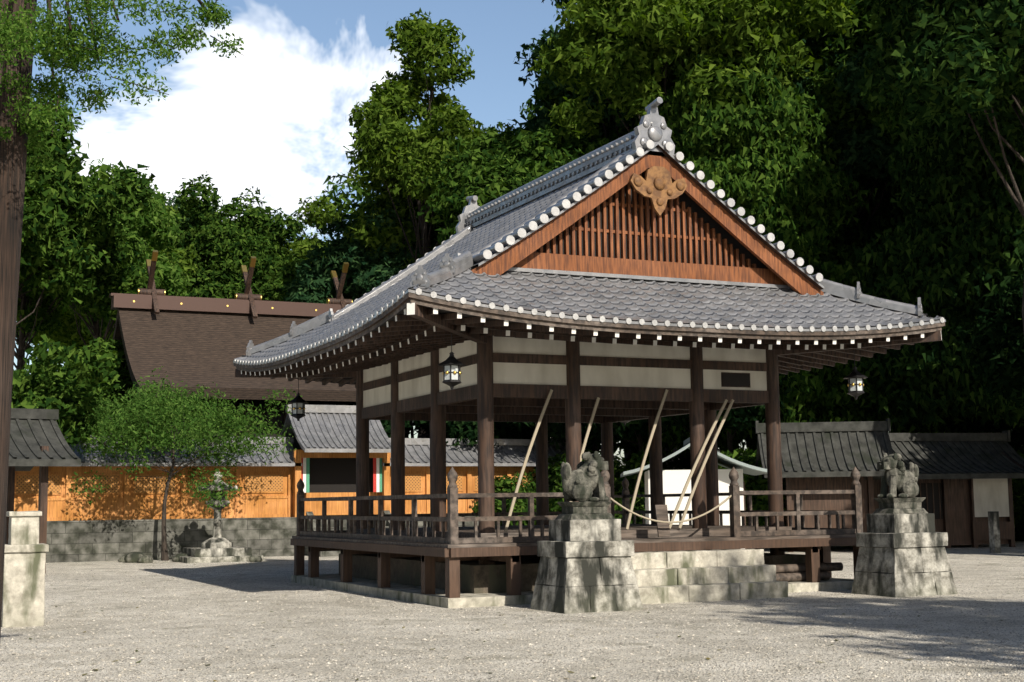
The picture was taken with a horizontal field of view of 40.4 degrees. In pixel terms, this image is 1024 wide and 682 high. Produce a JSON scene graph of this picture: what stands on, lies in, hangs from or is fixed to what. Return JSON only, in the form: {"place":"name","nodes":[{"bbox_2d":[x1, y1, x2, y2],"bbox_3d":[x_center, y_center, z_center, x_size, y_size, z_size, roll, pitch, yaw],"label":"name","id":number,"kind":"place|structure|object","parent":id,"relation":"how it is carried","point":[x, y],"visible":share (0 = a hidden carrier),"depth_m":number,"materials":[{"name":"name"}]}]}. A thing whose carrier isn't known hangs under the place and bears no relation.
{"place":"outdoors","nodes":[
{"label":"outdoors","id":0,"kind":"place"},
{"bbox_2d":[13,0,745,464],"label":"sky","id":1,"kind":"structure","parent":0,"point":[272,118],"materials":[{"name":"white"}]},
{"bbox_2d":[0,541,1023,681],"bbox_3d":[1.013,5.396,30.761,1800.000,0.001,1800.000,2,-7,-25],"label":"ground","id":2,"kind":"structure","parent":0,"point":[273,565],"depth_m":19.53,"materials":[{"name":"grey gravel"}]},
{"bbox_2d":[1,511,48,626],"bbox_3d":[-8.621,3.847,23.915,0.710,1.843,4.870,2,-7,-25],"label":"stone post","id":3,"kind":"object","parent":2,"relation":"on","point":[23,599],"visible":0.85,"depth_m":21.77,"materials":[{"name":"grey stone"}]},
{"bbox_2d":[5,408,80,573],"bbox_3d":[-16.131,4.262,39.797,6.100,4.770,5.030,4,-8,-35],"label":"water shelter","id":4,"kind":"object","parent":2,"relation":"on","point":[37,438],"visible":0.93,"depth_m":40.15,"materials":[{"name":"tile"}]},
{"bbox_2d":[15,322,79,364],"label":"tree","id":5,"kind":"object","parent":2,"relation":"on","point":[34,341],"visible":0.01,"depth_m":105.36,"materials":[{"name":"green plant"}]},
{"bbox_2d":[14,363,99,434],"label":"tree","id":6,"kind":"object","parent":2,"relation":"on","point":[25,374],"visible":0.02,"depth_m":52.23,"materials":[{"name":"green plant"}]},
{"bbox_2d":[11,334,121,445],"bbox_3d":[-18.329,3.540,46.555,9.385,8.087,8.051,2,-7,-25],"label":"tree","id":7,"kind":"object","parent":2,"relation":"on","point":[65,402],"visible":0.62,"depth_m":46.27,"materials":[{"name":"green plant"}]},
{"bbox_2d":[13,357,133,422],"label":"tree","id":8,"kind":"object","parent":2,"relation":"on","point":[26,360],"depth_m":65.74,"materials":[{"name":"green plant"}]},
{"bbox_2d":[18,337,136,435],"bbox_3d":[-18.998,4.285,58.414,6.578,9.392,7.458,-5,-8,34],"label":"tree","id":9,"kind":"object","parent":2,"relation":"on","point":[120,354],"visible":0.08,"depth_m":59.19,"materials":[{"name":"green plant"}]},
{"bbox_2d":[16,105,159,324],"bbox_3d":[-22.994,-0.756,62.406,12.843,20.469,11.765,2,-7,-25],"label":"tree","id":10,"kind":"object","parent":2,"relation":"on","point":[59,200],"visible":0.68,"depth_m":62.61,"materials":[{"name":"green plant"}]},
{"bbox_2d":[14,207,162,372],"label":"tree","id":11,"kind":"object","parent":2,"relation":"on","point":[117,270],"visible":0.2,"depth_m":67.70,"materials":[{"name":"green plant"}]},
{"bbox_2d":[19,201,199,363],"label":"tree","id":12,"kind":"object","parent":2,"relation":"on","point":[68,333],"visible":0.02,"depth_m":82.99,"materials":[{"name":"green plant"}]},
{"bbox_2d":[35,153,195,349],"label":"tree","id":13,"kind":"object","parent":2,"relation":"on","point":[150,220],"visible":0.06,"depth_m":76.85,"materials":[{"name":"green plant"}]},
{"bbox_2d":[0,0,244,636],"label":"tree","id":14,"kind":"object","parent":2,"relation":"on","point":[19,50],"visible":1,"depth_m":12.89,"materials":[{"name":"green plant"}]},
{"bbox_2d":[68,366,301,560],"bbox_3d":[-11.679,4.542,49.318,7.832,6.594,9.822,2,-7,-25],"label":"maple tree","id":15,"kind":"object","parent":2,"relation":"on","point":[142,427],"visible":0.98,"depth_m":47.70,"materials":[{"name":"green plant"}]},
{"bbox_2d":[154,188,221,228],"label":"tree","id":16,"kind":"object","parent":2,"relation":"on","point":[170,201],"visible":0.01,"depth_m":91.67,"materials":[{"name":"green plant"}]},
{"bbox_2d":[118,552,261,562],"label":"garden rocks","id":17,"kind":"object","parent":2,"relation":"on","point":[134,557],"visible":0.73,"depth_m":46.18,"materials":[{"name":"stone"}]},
{"bbox_2d":[172,472,262,562],"bbox_3d":[-9.972,5.958,47.142,2.526,3.101,2.526,2,-7,-25],"label":"stone lantern","id":18,"kind":"object","parent":2,"relation":"on","point":[217,547],"visible":0.63,"depth_m":46.51,"materials":[{"name":"stone"}]},
{"bbox_2d":[146,171,310,301],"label":"tree","id":19,"kind":"object","parent":2,"relation":"on","point":[227,247],"visible":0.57,"depth_m":83.82,"materials":[{"name":"green plant"}]},
{"bbox_2d":[109,250,355,436],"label":"sanctuary","id":20,"kind":"structure","parent":2,"relation":"on","point":[194,341],"depth_m":59.97,"materials":[{"name":"brown wood"}]},
{"bbox_2d":[194,232,331,260],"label":"tree","id":21,"kind":"object","parent":2,"relation":"on","point":[299,250],"visible":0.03,"depth_m":89.64,"materials":[{"name":"green plant"}]},
{"bbox_2d":[14,404,565,562],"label":"wall","id":22,"kind":"structure","parent":2,"relation":"on","point":[121,517],"depth_m":50.89,"materials":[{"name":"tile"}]},
{"bbox_2d":[271,255,349,298],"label":"tree","id":23,"kind":"object","parent":2,"relation":"on","point":[290,267],"visible":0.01,"depth_m":82.79,"materials":[{"name":"green plant"}]},
{"bbox_2d":[316,166,383,223],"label":"tree","id":24,"kind":"object","parent":2,"relation":"on","point":[347,202],"depth_m":89.17,"materials":[{"name":"green plant"}]},
{"bbox_2d":[279,195,449,432],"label":"tree","id":25,"kind":"object","parent":2,"relation":"on","point":[366,274],"visible":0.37,"depth_m":70.52,"materials":[{"name":"green plant"}]},
{"bbox_2d":[294,8,500,437],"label":"tree","id":26,"kind":"object","parent":2,"relation":"on","point":[397,156],"visible":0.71,"depth_m":68.25,"materials":[{"name":"green plant"}]},
{"bbox_2d":[329,401,468,437],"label":"tree","id":27,"kind":"object","parent":2,"relation":"on","point":[386,424],"visible":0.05,"depth_m":60.29,"materials":[{"name":"green plant"}]},
{"bbox_2d":[350,130,482,220],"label":"tree","id":28,"kind":"object","parent":2,"relation":"on","point":[358,207],"depth_m":72.70,"materials":[{"name":"green plant"}]},
{"bbox_2d":[405,420,455,437],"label":"tree","id":29,"kind":"object","parent":2,"relation":"on","point":[417,424],"depth_m":59.48,"materials":[{"name":"green plant"}]},
{"bbox_2d":[471,471,550,525],"bbox_3d":[0.712,7.386,56.661,6.293,4.391,5.748,2,-7,-25],"label":"shrub","id":30,"kind":"object","parent":2,"relation":"on","point":[503,485],"visible":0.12,"depth_m":54.35,"materials":[{"name":"green plant"}]},
{"bbox_2d":[12,549,1016,681],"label":"fallen leaves","id":31,"kind":"object","parent":2,"relation":"on","point":[476,629],"visible":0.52,"depth_m":18.65,"materials":[{"name":"brown plant"}]},
{"bbox_2d":[417,119,616,243],"bbox_3d":[1.752,-0.926,64.604,11.265,20.644,11.867,-3,-7,19],"label":"tree","id":32,"kind":"object","parent":2,"relation":"on","point":[495,165],"visible":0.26,"depth_m":62.60,"materials":[{"name":"green plant"}]},
{"bbox_2d":[446,421,620,455],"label":"tree","id":33,"kind":"object","parent":2,"relation":"on","point":[514,430],"visible":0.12,"depth_m":56.50,"materials":[{"name":"green plant"}]},
{"bbox_2d":[290,336,862,607],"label":"wooden pavilion","id":34,"kind":"structure","parent":2,"relation":"on","point":[440,558],"depth_m":28.22,"materials":[{"name":"brown wood"}]},
{"bbox_2d":[233,97,945,387],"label":"pavilion roof","id":35,"kind":"structure","parent":34,"relation":"on","point":[640,234],"depth_m":27.51,"materials":[{"name":"grey tile"}]},
{"bbox_2d":[288,379,307,420],"bbox_3d":[-5.178,1.432,33.746,0.540,1.020,0.468,2,-7,-25],"label":"hanging lantern","id":36,"kind":"object","parent":35,"relation":"hanging from","point":[297,402],"visible":1,"depth_m":33.62,"materials":[{"name":"grey metal"}]},
{"bbox_2d":[438,333,464,389],"bbox_3d":[-1.084,0.370,25.072,0.540,1.020,0.468,2,-7,-25],"label":"hanging lantern","id":37,"kind":"object","parent":35,"relation":"attached to","point":[451,364],"visible":1,"depth_m":24.94,"materials":[{"name":"grey metal"}]},
{"bbox_2d":[843,350,867,399],"bbox_3d":[7.097,0.700,28.785,0.540,1.020,0.468,2,-7,-25],"label":"hanging lantern","id":38,"kind":"object","parent":35,"relation":"attached to","point":[855,378],"visible":1,"depth_m":28.66,"materials":[{"name":"grey metal"}]},
{"bbox_2d":[530,451,642,613],"bbox_3d":[1.251,3.262,23.861,1.524,2.746,1.307,2,-7,-25],"label":"guardian statue","id":39,"kind":"object","parent":2,"relation":"on","point":[585,552],"visible":0.98,"depth_m":23.45,"materials":[{"name":"stone"}]},
{"bbox_2d":[509,0,669,468],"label":"tree","id":40,"kind":"object","parent":2,"relation":"on","point":[540,120],"visible":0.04,"depth_m":70.07,"materials":[{"name":"green plant"}]},
{"bbox_2d":[526,445,664,523],"bbox_3d":[3.914,6.395,54.605,5.826,4.876,8.319,2,-7,-25],"label":"shrub","id":41,"kind":"object","parent":2,"relation":"on","point":[555,481],"visible":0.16,"depth_m":54.53,"materials":[{"name":"green plant"}]},
{"bbox_2d":[520,28,678,469],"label":"tree","id":42,"kind":"object","parent":2,"relation":"on","point":[528,111],"depth_m":85.46,"materials":[{"name":"green plant"}]},
{"bbox_2d":[581,419,672,469],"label":"tree","id":43,"kind":"object","parent":2,"relation":"on","point":[632,425],"depth_m":54.90,"materials":[{"name":"green plant"}]},
{"bbox_2d":[535,16,796,449],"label":"tree","id":44,"kind":"object","parent":2,"relation":"on","point":[546,91],"visible":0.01,"depth_m":70.49,"materials":[{"name":"green plant"}]},
{"bbox_2d":[593,420,747,465],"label":"tree","id":45,"kind":"object","parent":2,"relation":"on","point":[620,429],"visible":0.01,"depth_m":54.50,"materials":[{"name":"green plant"}]},
{"bbox_2d":[620,437,766,525],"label":"white store","id":46,"kind":"structure","parent":2,"relation":"on","point":[674,481],"depth_m":44.24,"materials":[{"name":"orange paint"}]},
{"bbox_2d":[528,0,859,469],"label":"tree","id":47,"kind":"object","parent":2,"relation":"on","point":[626,52],"visible":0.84,"depth_m":60.30,"materials":[{"name":"green plant"}]},
{"bbox_2d":[613,373,796,453],"bbox_3d":[7.341,3.598,53.986,8.038,9.014,7.664,-3,-7,16],"label":"tree","id":48,"kind":"object","parent":2,"relation":"on","point":[734,415],"visible":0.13,"depth_m":52.52,"materials":[{"name":"green plant"}]},
{"bbox_2d":[631,549,787,603],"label":"stone steps","id":49,"kind":"structure","parent":2,"relation":"on","point":[694,576],"depth_m":25.76,"materials":[{"name":"grey stone"}]},
{"bbox_2d":[722,444,755,457],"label":"tree","id":50,"kind":"object","parent":2,"relation":"on","point":[735,446],"depth_m":57.81,"materials":[{"name":"green plant"}]},
{"bbox_2d":[718,447,785,525],"bbox_3d":[9.728,5.907,51.873,6.180,3.929,4.036,2,-7,-25],"label":"shrub","id":51,"kind":"object","parent":2,"relation":"on","point":[756,483],"visible":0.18,"depth_m":50.69,"materials":[{"name":"green plant"}]},
{"bbox_2d":[590,0,946,458],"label":"tree","id":52,"kind":"object","parent":2,"relation":"on","point":[766,167],"visible":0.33,"depth_m":58.53,"materials":[{"name":"green plant"}]},
{"bbox_2d":[666,294,888,469],"bbox_3d":[12.437,3.367,62.308,9.767,11.262,8.805,-7,-9,42],"label":"tree","id":53,"kind":"object","parent":2,"relation":"on","point":[677,463],"depth_m":61.44,"materials":[{"name":"green plant"}]},
{"bbox_2d":[668,6,905,248],"bbox_3d":[14.012,-3.443,65.334,16.749,25.563,14.924,-7,-9,44],"label":"tree","id":54,"kind":"object","parent":2,"relation":"on","point":[857,147],"visible":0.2,"depth_m":62.65,"materials":[{"name":"green plant"}]},
{"bbox_2d":[766,562,842,581],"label":"stored logs","id":55,"kind":"object","parent":2,"relation":"on","point":[793,572],"visible":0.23,"depth_m":28.05,"materials":[{"name":"brown wood"}]},
{"bbox_2d":[824,158,917,350],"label":"tree","id":56,"kind":"object","parent":2,"relation":"on","point":[887,215],"visible":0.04,"depth_m":65.21,"materials":[{"name":"green plant"}]},
{"bbox_2d":[755,418,1023,552],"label":"background building","id":57,"kind":"structure","parent":2,"relation":"on","point":[964,482],"depth_m":49.92,"materials":[{"name":"tile"}]},
{"bbox_2d":[803,0,999,432],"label":"tree","id":58,"kind":"object","parent":2,"relation":"on","point":[885,113],"visible":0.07,"depth_m":62.56,"materials":[{"name":"green plant"}]},
{"bbox_2d":[851,453,957,596],"bbox_3d":[7.463,3.518,26.726,1.524,2.749,1.314,2,-7,-25],"label":"guardian statue","id":59,"kind":"object","parent":2,"relation":"on","point":[902,549],"visible":0.99,"depth_m":26.34,"materials":[{"name":"stone"}]},
{"bbox_2d":[845,55,1023,431],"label":"tree","id":60,"kind":"object","parent":2,"relation":"on","point":[954,249],"visible":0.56,"depth_m":54.42,"materials":[{"name":"green plant"}]},
{"bbox_2d":[856,0,1023,330],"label":"tree","id":61,"kind":"object","parent":2,"relation":"on","point":[964,59],"visible":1,"depth_m":41.55,"materials":[{"name":"green plant"}]},
{"bbox_2d":[951,262,1023,406],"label":"tree","id":62,"kind":"object","parent":2,"relation":"on","point":[1007,376],"visible":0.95,"depth_m":49.45,"materials":[{"name":"green plant"}]},
{"bbox_2d":[969,108,1009,154],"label":"tree","id":63,"kind":"object","parent":2,"relation":"on","point":[990,138],"visible":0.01,"depth_m":53.49,"materials":[{"name":"green plant"}]}
]}

